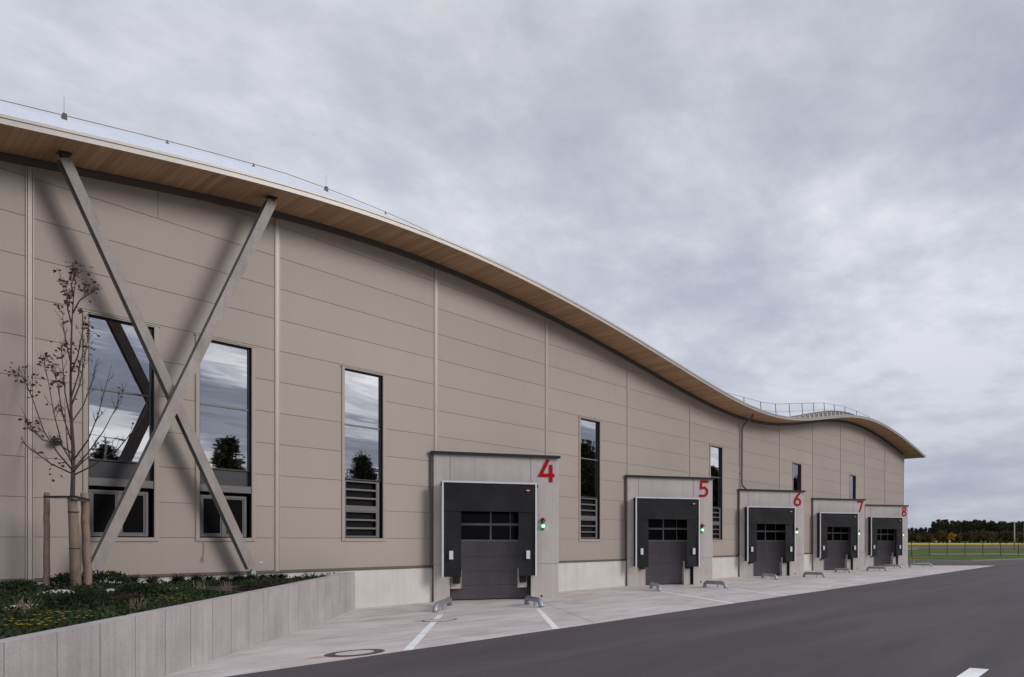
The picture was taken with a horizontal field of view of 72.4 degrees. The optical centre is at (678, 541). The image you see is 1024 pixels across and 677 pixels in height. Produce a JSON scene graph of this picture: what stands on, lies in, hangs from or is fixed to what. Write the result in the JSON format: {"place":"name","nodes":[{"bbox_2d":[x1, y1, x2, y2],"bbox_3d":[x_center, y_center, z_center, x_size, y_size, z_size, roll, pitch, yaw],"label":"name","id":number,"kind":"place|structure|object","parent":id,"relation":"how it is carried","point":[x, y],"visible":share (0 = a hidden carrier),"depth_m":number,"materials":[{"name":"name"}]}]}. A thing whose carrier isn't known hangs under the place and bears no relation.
{"place":"outdoors","nodes":[
{"label":"outdoors","id":0,"kind":"place"},
{"bbox_2d":[0,0,1023,529],"label":"sky","id":1,"kind":"structure","parent":0,"point":[818,202],"materials":[{"name":"grey"}]},
{"bbox_2d":[163,565,988,676],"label":"concrete yard","id":2,"kind":"structure","parent":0,"point":[398,632],"depth_m":21.00,"materials":[{"name":"concrete"}]},
{"bbox_2d":[324,649,384,656],"bbox_3d":[-6.218,2.144,12.943,1.060,0.042,1.060,0,0,36],"label":"manhole cover","id":3,"kind":"object","parent":2,"relation":"on","point":[347,653],"visible":1,"depth_m":12.91,"materials":[{"name":"metal"}]},
{"bbox_2d":[404,614,442,649],"bbox_3d":[-6.553,2.266,17.648,0.170,0.294,9.460,0,0,-16],"label":"painted line","id":4,"kind":"object","parent":2,"relation":"on","point":[419,637],"visible":1,"depth_m":15.85,"materials":[{"name":"white paint"}]},
{"bbox_2d":[423,618,455,621],"bbox_3d":[-7.079,2.334,19.952,1.000,0.040,1.000,0,0,36],"label":"manhole cover","id":5,"kind":"object","parent":2,"relation":"on","point":[435,620],"visible":1,"depth_m":19.94,"materials":[{"name":"metal"}]},
{"bbox_2d":[432,597,451,612],"bbox_3d":[-8.477,2.275,24.345,0.282,0.380,2.730,0,0,-8],"label":"wheel guide","id":6,"kind":"object","parent":2,"relation":"on","point":[442,603],"visible":1,"depth_m":23.75,"materials":[{"name":"metal"}]},
{"bbox_2d":[524,595,543,607],"bbox_3d":[-5.426,2.240,25.085,0.268,0.421,2.445,0,0,-26],"label":"wheel guide","id":7,"kind":"object","parent":2,"relation":"on","point":[538,600],"visible":0.99,"depth_m":24.55,"materials":[{"name":"metal"}]},
{"bbox_2d":[536,608,558,628],"bbox_3d":[-3.927,2.233,19.885,0.160,0.228,7.429,0,0,-15],"label":"painted line","id":8,"kind":"object","parent":2,"relation":"on","point":[550,622],"visible":1,"depth_m":18.94,"materials":[{"name":"white paint"}]},
{"bbox_2d":[332,571,890,623],"bbox_3d":[10.011,2.280,41.162,8.042,0.318,58.500,0,0,36],"label":"yard joint","id":9,"kind":"object","parent":2,"relation":"on","point":[595,597],"visible":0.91,"depth_m":25.32,"materials":[{"name":"grey"}]},
{"bbox_2d":[650,582,660,590],"bbox_3d":[-1.149,2.272,33.838,0.200,0.376,2.358,0,0,-13],"label":"wheel guide","id":10,"kind":"object","parent":2,"relation":"on","point":[657,586],"visible":0.99,"depth_m":33.34,"materials":[{"name":"metal"}]},
{"bbox_2d":[660,591,730,602],"bbox_3d":[0.544,2.272,27.763,0.150,0.306,9.873,0,0,-16],"label":"painted line","id":11,"kind":"object","parent":2,"relation":"on","point":[697,597],"visible":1,"depth_m":26.83,"materials":[{"name":"white paint"}]},
{"bbox_2d":[703,580,726,587],"bbox_3d":[1.873,2.232,34.840,0.270,0.418,2.184,0,0,-29],"label":"wheel guide","id":12,"kind":"object","parent":2,"relation":"on","point":[723,583],"visible":0.93,"depth_m":34.48,"materials":[{"name":"metal"}]},
{"bbox_2d":[761,573,777,579],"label":"wheel guide","id":13,"kind":"object","parent":2,"relation":"on","point":[769,574],"visible":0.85,"depth_m":43.62,"materials":[{"name":"metal"}]},
{"bbox_2d":[803,572,825,577],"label":"wheel guide","id":14,"kind":"object","parent":2,"relation":"on","point":[814,573],"visible":0.98,"depth_m":44.62,"materials":[{"name":"metal"}]},
{"bbox_2d":[834,568,850,572],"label":"wheel guide","id":15,"kind":"object","parent":2,"relation":"on","point":[844,569],"visible":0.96,"depth_m":52.38,"materials":[{"name":"metal"}]},
{"bbox_2d":[866,566,886,570],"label":"wheel guide","id":16,"kind":"object","parent":2,"relation":"on","point":[875,567],"visible":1,"depth_m":54.74,"materials":[{"name":"metal"}]},
{"bbox_2d":[883,564,901,567],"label":"wheel guide","id":17,"kind":"object","parent":2,"relation":"on","point":[894,565],"visible":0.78,"depth_m":60.62,"materials":[{"name":"metal"}]},
{"bbox_2d":[909,563,931,566],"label":"wheel guide","id":18,"kind":"object","parent":2,"relation":"on","point":[910,564],"visible":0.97,"depth_m":62.74,"materials":[{"name":"metal"}]},
{"bbox_2d":[228,541,1023,676],"bbox_3d":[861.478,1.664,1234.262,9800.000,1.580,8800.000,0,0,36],"label":"ground","id":19,"kind":"structure","parent":0,"point":[974,551],"depth_m":124.92,"materials":[{"name":"green plant"}]},
{"bbox_2d":[0,572,354,676],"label":"planter wall","id":20,"kind":"structure","parent":19,"relation":"on","point":[161,642],"depth_m":11.23,"materials":[{"name":"concrete"}]},
{"bbox_2d":[0,570,338,638],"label":"planting bed","id":21,"kind":"object","parent":20,"relation":"in","point":[217,588],"visible":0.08,"depth_m":13.71,"materials":[{"name":"plant"}]},
{"bbox_2d":[0,579,42,593],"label":"shrub","id":22,"kind":"object","parent":21,"relation":"on","point":[10,584],"visible":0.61,"depth_m":15.85,"materials":[{"name":"green plant"}]},
{"bbox_2d":[13,596,40,611],"bbox_3d":[-11.298,1.082,11.684,0.361,0.272,0.317,0,0,-19],"label":"dry stem clump","id":23,"kind":"object","parent":21,"relation":"on","point":[24,604],"visible":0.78,"depth_m":11.67,"materials":[{"name":"brown plant"}]},
{"bbox_2d":[5,614,63,637],"bbox_3d":[-8.182,1.106,8.568,0.486,0.323,0.577,0,0,36],"label":"flower clump","id":24,"kind":"object","parent":21,"relation":"on","point":[26,626],"visible":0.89,"depth_m":8.46,"materials":[{"name":"green"}]},
{"bbox_2d":[43,492,49,585],"bbox_3d":[-15.828,0.093,16.859,0.143,2.634,0.141,0,0,36],"label":"tree stake","id":25,"kind":"object","parent":21,"relation":"on","point":[46,546],"visible":0.84,"depth_m":16.81,"materials":[{"name":"brown wood"}]},
{"bbox_2d":[37,590,73,596],"bbox_3d":[-14.043,1.208,15.183,0.771,0.245,0.503,0,0,-12],"label":"stone","id":26,"kind":"object","parent":21,"relation":"on","point":[56,591],"visible":0.2,"depth_m":15.06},
{"bbox_2d":[47,610,92,624],"bbox_3d":[-8.657,1.139,9.570,0.531,0.329,0.375,0,0,-42],"label":"flower clump","id":27,"kind":"object","parent":21,"relation":"on","point":[48,612],"visible":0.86,"depth_m":9.46,"materials":[{"name":"green"}]},
{"bbox_2d":[41,572,100,585],"bbox_3d":[-15.932,1.030,17.699,1.281,0.464,1.310,0,0,36],"label":"shrub","id":28,"kind":"object","parent":21,"relation":"on","point":[60,577],"visible":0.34,"depth_m":17.43,"materials":[{"name":"green plant"}]},
{"bbox_2d":[4,260,149,588],"bbox_3d":[-15.446,-2.867,16.820,4.753,8.289,1.745,0,0,17],"label":"young tree","id":29,"kind":"object","parent":21,"relation":"on","point":[74,551],"visible":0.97,"depth_m":16.73,"materials":[{"name":"brown plant"}]},
{"bbox_2d":[43,496,89,501],"bbox_3d":[-15.290,-1.071,16.879,0.979,0.160,0.411,0,0,8],"label":"tie strap","id":30,"kind":"object","parent":29,"relation":"attached to","point":[83,499],"visible":1,"depth_m":16.72,"materials":[{"name":"grey"}]},
{"bbox_2d":[80,493,91,587],"bbox_3d":[-15.054,0.038,17.108,0.252,2.525,0.183,0,0,-9],"label":"tree stake","id":31,"kind":"object","parent":21,"relation":"on","point":[86,546],"visible":0.89,"depth_m":17.05,"materials":[{"name":"brown wood"}]},
{"bbox_2d":[45,589,132,609],"bbox_3d":[-11.051,1.089,12.596,1.377,0.400,1.263,0,0,-15],"label":"shrub","id":32,"kind":"object","parent":21,"relation":"on","point":[89,594],"visible":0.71,"depth_m":12.40,"materials":[{"name":"green plant"}]},
{"bbox_2d":[82,569,134,586],"bbox_3d":[-15.012,0.983,17.698,1.133,0.500,1.134,0,0,36],"label":"shrub","id":33,"kind":"object","parent":21,"relation":"on","point":[102,574],"visible":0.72,"depth_m":17.60,"materials":[{"name":"green plant"}]},
{"bbox_2d":[109,599,144,617],"bbox_3d":[-9.128,1.120,11.146,0.480,0.329,0.464,0,0,-33],"label":"flower clump","id":34,"kind":"object","parent":21,"relation":"on","point":[142,604],"visible":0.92,"depth_m":11.17,"materials":[{"name":"green plant"}]},
{"bbox_2d":[123,573,142,582],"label":"grass tuft","id":35,"kind":"object","parent":21,"relation":"on","point":[132,577],"visible":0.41,"depth_m":18.26,"materials":[{"name":"plant"}]},
{"bbox_2d":[129,598,146,609],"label":"dry stem clump","id":36,"kind":"object","parent":21,"relation":"on","point":[139,605],"visible":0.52,"depth_m":11.68,"materials":[{"name":"brown plant"}]},
{"bbox_2d":[111,581,167,597],"bbox_3d":[-12.149,1.086,15.183,1.175,0.372,1.175,0,0,36],"label":"shrub","id":37,"kind":"object","parent":21,"relation":"on","point":[132,587],"visible":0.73,"depth_m":15.06,"materials":[{"name":"green plant"}]},
{"bbox_2d":[143,575,168,583],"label":"grass tuft","id":38,"kind":"object","parent":21,"relation":"on","point":[151,580],"visible":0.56,"depth_m":18.57,"materials":[{"name":"plant"}]},
{"bbox_2d":[156,594,189,606],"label":"flower clump","id":39,"kind":"object","parent":21,"relation":"on","point":[171,600],"visible":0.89,"depth_m":12.25,"materials":[{"name":"green"}]},
{"bbox_2d":[166,572,188,583],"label":"grass tuft","id":40,"kind":"object","parent":21,"relation":"on","point":[177,578],"visible":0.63,"depth_m":19.06,"materials":[{"name":"plant"}]},
{"bbox_2d":[187,573,205,581],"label":"grass tuft","id":41,"kind":"object","parent":21,"relation":"on","point":[197,578],"visible":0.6,"depth_m":19.43,"materials":[{"name":"plant"}]},
{"bbox_2d":[193,580,206,589],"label":"dry stem clump","id":42,"kind":"object","parent":21,"relation":"on","point":[199,586],"visible":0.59,"depth_m":16.74,"materials":[{"name":"brown plant"}]},
{"bbox_2d":[204,575,216,581],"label":"grass tuft","id":43,"kind":"object","parent":21,"relation":"on","point":[207,578],"visible":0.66,"depth_m":19.73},
{"bbox_2d":[217,574,233,580],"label":"grass tuft","id":44,"kind":"object","parent":21,"relation":"on","point":[225,578],"visible":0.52,"depth_m":20.01,"materials":[{"name":"plant"}]},
{"bbox_2d":[222,581,233,590],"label":"dry stem clump","id":45,"kind":"object","parent":21,"relation":"on","point":[227,586],"visible":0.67,"depth_m":17.04,"materials":[{"name":"brown plant"}]},
{"bbox_2d":[231,574,246,581],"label":"grass tuft","id":46,"kind":"object","parent":21,"relation":"on","point":[238,577],"visible":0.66,"depth_m":20.35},
{"bbox_2d":[258,574,269,579],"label":"grass tuft","id":47,"kind":"object","parent":21,"relation":"on","point":[263,575],"visible":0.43,"depth_m":20.88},
{"bbox_2d":[269,573,278,578],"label":"grass tuft","id":48,"kind":"object","parent":21,"relation":"on","point":[272,576],"visible":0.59,"depth_m":21.11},
{"bbox_2d":[275,573,288,579],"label":"grass tuft","id":49,"kind":"object","parent":21,"relation":"on","point":[281,576],"visible":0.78,"depth_m":21.35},
{"bbox_2d":[0,100,925,607],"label":"warehouse","id":50,"kind":"structure","parent":19,"relation":"on","point":[312,376],"depth_m":22.75,"materials":[{"name":"brown"}]},
{"bbox_2d":[52,437,62,444],"bbox_3d":[-16.399,-2.637,17.762,0.289,0.223,0.200,0,0,36],"label":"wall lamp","id":51,"kind":"object","parent":50,"relation":"attached to","point":[56,440],"visible":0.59,"depth_m":17.69,"materials":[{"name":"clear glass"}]},
{"bbox_2d":[82,309,159,540],"bbox_3d":[-15.766,-3.148,19.032,0.270,6.296,1.760,0,0,36],"label":"window","id":52,"kind":"structure","parent":50,"relation":"in","point":[118,346],"depth_m":19.02,"materials":[{"name":"glass"}]},
{"bbox_2d":[194,333,256,540],"bbox_3d":[-14.244,-3.148,21.140,0.270,6.296,1.720,0,0,36],"label":"window","id":53,"kind":"structure","parent":50,"relation":"in","point":[225,375],"depth_m":21.21,"materials":[{"name":"glass"}]},
{"bbox_2d":[341,365,386,540],"bbox_3d":[-11.619,-3.148,24.777,0.270,6.296,1.730,0,0,36],"label":"window","id":54,"kind":"structure","parent":50,"relation":"in","point":[363,391],"depth_m":24.86,"materials":[{"name":"glass"}]},
{"bbox_2d":[430,451,560,601],"bbox_3d":[-7.978,-0.432,29.273,5.170,6.365,4.485,0,0,-18],"label":"loading dock","id":55,"kind":"object","parent":50,"relation":"attached to","point":[494,525],"visible":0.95,"depth_m":27.86,"materials":[{"name":"concrete"}]},
{"bbox_2d":[450,511,528,600],"bbox_3d":[-7.857,0.360,28.262,3.320,4.220,0.120,0,0,-18],"label":"door","id":56,"kind":"structure","parent":55,"relation":"in","point":[489,539],"depth_m":28.21,"materials":[{"name":"grey metal"}]},
{"bbox_2d":[578,416,601,540],"bbox_3d":[-4.584,-3.148,34.523,0.270,6.296,1.710,0,0,36],"label":"window","id":57,"kind":"structure","parent":50,"relation":"in","point":[589,428],"depth_m":34.68,"materials":[{"name":"glass"}]},
{"bbox_2d":[625,475,713,585],"bbox_3d":[-0.955,-0.432,39.003,5.170,6.365,4.485,0,0,-18],"label":"loading dock","id":58,"kind":"object","parent":50,"relation":"attached to","point":[668,529],"visible":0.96,"depth_m":37.43,"materials":[{"name":"concrete"}]},
{"bbox_2d":[638,519,686,584],"bbox_3d":[-0.834,0.360,37.991,3.320,4.220,0.120,0,0,-18],"label":"door","id":59,"kind":"structure","parent":58,"relation":"in","point":[667,537],"depth_m":38.01,"materials":[{"name":"grey metal"}]},
{"bbox_2d":[709,444,722,540],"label":"window","id":60,"kind":"structure","parent":50,"relation":"in","point":[715,452],"depth_m":44.56,"materials":[{"name":"glass"}]},
{"bbox_2d":[738,489,805,576],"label":"loading dock","id":61,"kind":"object","parent":50,"relation":"attached to","point":[771,531],"visible":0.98,"depth_m":47.15,"materials":[{"name":"concrete"}]},
{"bbox_2d":[748,524,785,575],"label":"door","id":62,"kind":"structure","parent":61,"relation":"in","point":[771,540],"depth_m":47.80,"materials":[{"name":"grey metal"}]},
{"bbox_2d":[792,462,801,489],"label":"window","id":63,"kind":"structure","parent":50,"relation":"in","point":[796,467],"depth_m":54.14,"materials":[{"name":"glass"}]},
{"bbox_2d":[812,498,865,570],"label":"loading dock","id":64,"kind":"object","parent":50,"relation":"attached to","point":[838,532],"visible":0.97,"depth_m":56.87,"materials":[{"name":"concrete"}]},
{"bbox_2d":[824,527,848,569],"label":"door","id":65,"kind":"structure","parent":64,"relation":"in","point":[837,537],"depth_m":57.55,"materials":[{"name":"grey metal"}]},
{"bbox_2d":[850,474,856,498],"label":"window","id":66,"kind":"structure","parent":50,"relation":"in","point":[852,477],"depth_m":63.89,"materials":[{"name":"glass"}]},
{"bbox_2d":[865,504,908,565],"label":"loading dock","id":67,"kind":"object","parent":50,"relation":"attached to","point":[886,534],"visible":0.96,"depth_m":66.62,"materials":[{"name":"concrete"}]},
{"bbox_2d":[870,529,893,565],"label":"door","id":68,"kind":"structure","parent":67,"relation":"in","point":[885,537],"depth_m":67.27,"materials":[{"name":"grey metal"}]},
{"bbox_2d":[914,533,923,542],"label":"broadleaf tree","id":69,"kind":"object","parent":19,"relation":"on","point":[916,537],"visible":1,"depth_m":498.96,"materials":[{"name":"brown plant"}]},
{"bbox_2d":[918,531,926,540],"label":"broadleaf tree","id":70,"kind":"object","parent":19,"relation":"on","point":[923,533],"visible":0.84,"depth_m":499.77,"materials":[{"name":"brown plant"}]},
{"bbox_2d":[929,522,936,542],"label":"pine tree","id":71,"kind":"object","parent":19,"relation":"on","point":[932,529],"visible":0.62,"depth_m":512.69,"materials":[{"name":"green plant"}]},
{"bbox_2d":[936,522,941,542],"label":"pine tree","id":72,"kind":"object","parent":19,"relation":"on","point":[938,525],"visible":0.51,"depth_m":512.64,"materials":[{"name":"green plant"}]},
{"bbox_2d":[935,531,943,542],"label":"broadleaf tree","id":73,"kind":"object","parent":19,"relation":"on","point":[938,533],"visible":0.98,"depth_m":499.89,"materials":[{"name":"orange plant"}]},
{"bbox_2d":[940,521,945,542],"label":"pine tree","id":74,"kind":"object","parent":19,"relation":"on","point":[943,525],"visible":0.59,"depth_m":512.39,"materials":[{"name":"green plant"}]},
{"bbox_2d":[939,529,947,541],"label":"broadleaf tree","id":75,"kind":"object","parent":19,"relation":"on","point":[944,535],"visible":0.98,"depth_m":499.89,"materials":[{"name":"green plant"}]},
{"bbox_2d":[943,521,949,542],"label":"pine tree","id":76,"kind":"object","parent":19,"relation":"on","point":[946,524],"visible":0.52,"depth_m":512.45,"materials":[{"name":"green plant"}]},
{"bbox_2d":[947,532,956,542],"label":"autumn tree","id":77,"kind":"object","parent":19,"relation":"on","point":[951,536],"visible":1,"depth_m":496.37,"materials":[{"name":"orange plant"}]},
{"bbox_2d":[947,520,956,541],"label":"pine tree","id":78,"kind":"object","parent":19,"relation":"on","point":[951,524],"visible":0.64,"depth_m":512.36,"materials":[{"name":"green plant"}]},
{"bbox_2d":[953,521,958,540],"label":"pine tree","id":79,"kind":"object","parent":19,"relation":"on","point":[955,529],"visible":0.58,"depth_m":512.23,"materials":[{"name":"green plant"}]},
{"bbox_2d":[955,522,962,542],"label":"pine tree","id":80,"kind":"object","parent":19,"relation":"on","point":[959,529],"visible":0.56,"depth_m":512.75,"materials":[{"name":"green plant"}]},
{"bbox_2d":[955,533,962,540],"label":"broadleaf tree","id":81,"kind":"object","parent":19,"relation":"on","point":[959,537],"visible":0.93,"depth_m":500.57,"materials":[{"name":"brown plant"}]},
{"bbox_2d":[908,542,1018,555],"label":"fence","id":82,"kind":"object","parent":19,"relation":"on","point":[966,551],"visible":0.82,"depth_m":112.11,"materials":[{"name":"grey"}]},
{"bbox_2d":[961,520,967,542],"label":"pine tree","id":83,"kind":"object","parent":19,"relation":"on","point":[964,527],"visible":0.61,"depth_m":512.48,"materials":[{"name":"green plant"}]},
{"bbox_2d":[908,558,1023,560],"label":"kerb","id":84,"kind":"structure","parent":19,"relation":"on","point":[965,560],"depth_m":82.33,"materials":[{"name":"concrete"}]},
{"bbox_2d":[964,533,972,540],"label":"broadleaf tree","id":85,"kind":"object","parent":19,"relation":"on","point":[968,535],"visible":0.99,"depth_m":501.07,"materials":[{"name":"green plant"}]},
{"bbox_2d":[966,521,972,542],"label":"pine tree","id":86,"kind":"object","parent":19,"relation":"on","point":[969,524],"visible":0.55,"depth_m":512.51,"materials":[{"name":"green plant"}]},
{"bbox_2d":[968,530,979,541],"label":"broadleaf tree","id":87,"kind":"object","parent":19,"relation":"on","point":[972,533],"visible":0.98,"depth_m":499.10,"materials":[{"name":"green plant"}]},
{"bbox_2d":[971,520,976,542],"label":"pine tree","id":88,"kind":"object","parent":19,"relation":"on","point":[973,525],"visible":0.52,"depth_m":512.22,"materials":[{"name":"green plant"}]},
{"bbox_2d":[975,520,980,542],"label":"pine tree","id":89,"kind":"object","parent":19,"relation":"on","point":[978,525],"visible":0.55,"depth_m":512.41,"materials":[{"name":"green plant"}]},
{"bbox_2d":[976,529,985,541],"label":"broadleaf tree","id":90,"kind":"object","parent":19,"relation":"on","point":[982,534],"visible":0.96,"depth_m":499.19,"materials":[{"name":"green plant"}]},
{"bbox_2d":[979,521,985,542],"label":"pine tree","id":91,"kind":"object","parent":19,"relation":"on","point":[981,525],"visible":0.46,"depth_m":512.34,"materials":[{"name":"green plant"}]},
{"bbox_2d":[984,523,989,542],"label":"pine tree","id":92,"kind":"object","parent":19,"relation":"on","point":[987,526],"visible":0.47,"depth_m":512.39,"materials":[{"name":"green plant"}]},
{"bbox_2d":[984,531,994,542],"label":"broadleaf tree","id":93,"kind":"object","parent":19,"relation":"on","point":[988,536],"visible":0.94,"depth_m":498.16,"materials":[{"name":"green plant"}]},
{"bbox_2d":[989,522,995,541],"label":"pine tree","id":94,"kind":"object","parent":19,"relation":"on","point":[991,528],"visible":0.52,"depth_m":512.28,"materials":[{"name":"green plant"}]},
{"bbox_2d":[994,523,999,542],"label":"pine tree","id":95,"kind":"object","parent":19,"relation":"on","point":[996,527],"visible":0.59,"depth_m":512.58,"materials":[{"name":"green plant"}]},
{"bbox_2d":[998,521,1002,534],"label":"pine tree","id":96,"kind":"object","parent":19,"relation":"on","point":[1000,523],"visible":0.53,"depth_m":512.75,"materials":[{"name":"green plant"}]},
{"bbox_2d":[1001,521,1006,541],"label":"pine tree","id":97,"kind":"object","parent":19,"relation":"on","point":[1004,526],"visible":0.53,"depth_m":512.23,"materials":[{"name":"green plant"}]},
{"bbox_2d":[1002,531,1013,540],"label":"broadleaf tree","id":98,"kind":"object","parent":19,"relation":"on","point":[1008,535],"visible":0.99,"depth_m":499.41,"materials":[{"name":"green plant"}]},
{"bbox_2d":[1010,522,1016,541],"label":"pine tree","id":99,"kind":"object","parent":19,"relation":"on","point":[1012,526],"visible":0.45,"depth_m":512.77,"materials":[{"name":"green plant"}]},
{"bbox_2d":[1010,521,1018,549],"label":"utility pole","id":100,"kind":"object","parent":19,"relation":"on","point":[1014,534],"visible":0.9,"depth_m":186.72,"materials":[{"name":"metal"}]},
{"bbox_2d":[1015,522,1019,542],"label":"pine tree","id":101,"kind":"object","parent":19,"relation":"on","point":[1016,526],"visible":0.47,"depth_m":512.29,"materials":[{"name":"green plant"}]},
{"bbox_2d":[1018,522,1023,532],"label":"pine tree","id":102,"kind":"object","parent":19,"relation":"on","point":[1020,526],"visible":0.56,"depth_m":512.27,"materials":[{"name":"green plant"}]},
{"bbox_2d":[1018,533,1023,540],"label":"broadleaf tree","id":103,"kind":"object","parent":19,"relation":"on","point":[1021,536],"visible":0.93,"depth_m":500.92,"materials":[{"name":"green plant"}]},
{"bbox_2d":[230,562,1023,676],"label":"road","id":104,"kind":"structure","parent":0,"point":[953,624],"depth_m":13.12,"materials":[{"name":"asphalt"}]},
{"bbox_2d":[957,668,988,676],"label":"lane marking","id":105,"kind":"object","parent":104,"relation":"on","point":[973,672],"visible":1,"depth_m":9.46,"materials":[{"name":"white paint"}]},
{"bbox_2d":[908,560,1023,566],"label":"road","id":106,"kind":"structure","parent":0,"point":[968,563],"depth_m":71.82,"materials":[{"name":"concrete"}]},
{"bbox_2d":[908,545,1023,548],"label":"stubble field","id":107,"kind":"structure","parent":0,"point":[959,546],"depth_m":252.91,"materials":[{"name":"plant"}]},
{"bbox_2d":[908,543,1023,544],"bbox_3d":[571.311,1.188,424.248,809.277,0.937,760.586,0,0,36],"label":"mustard field","id":108,"kind":"structure","parent":0,"point":[957,543],"depth_m":425.39,"materials":[{"name":"plant"}]}
]}

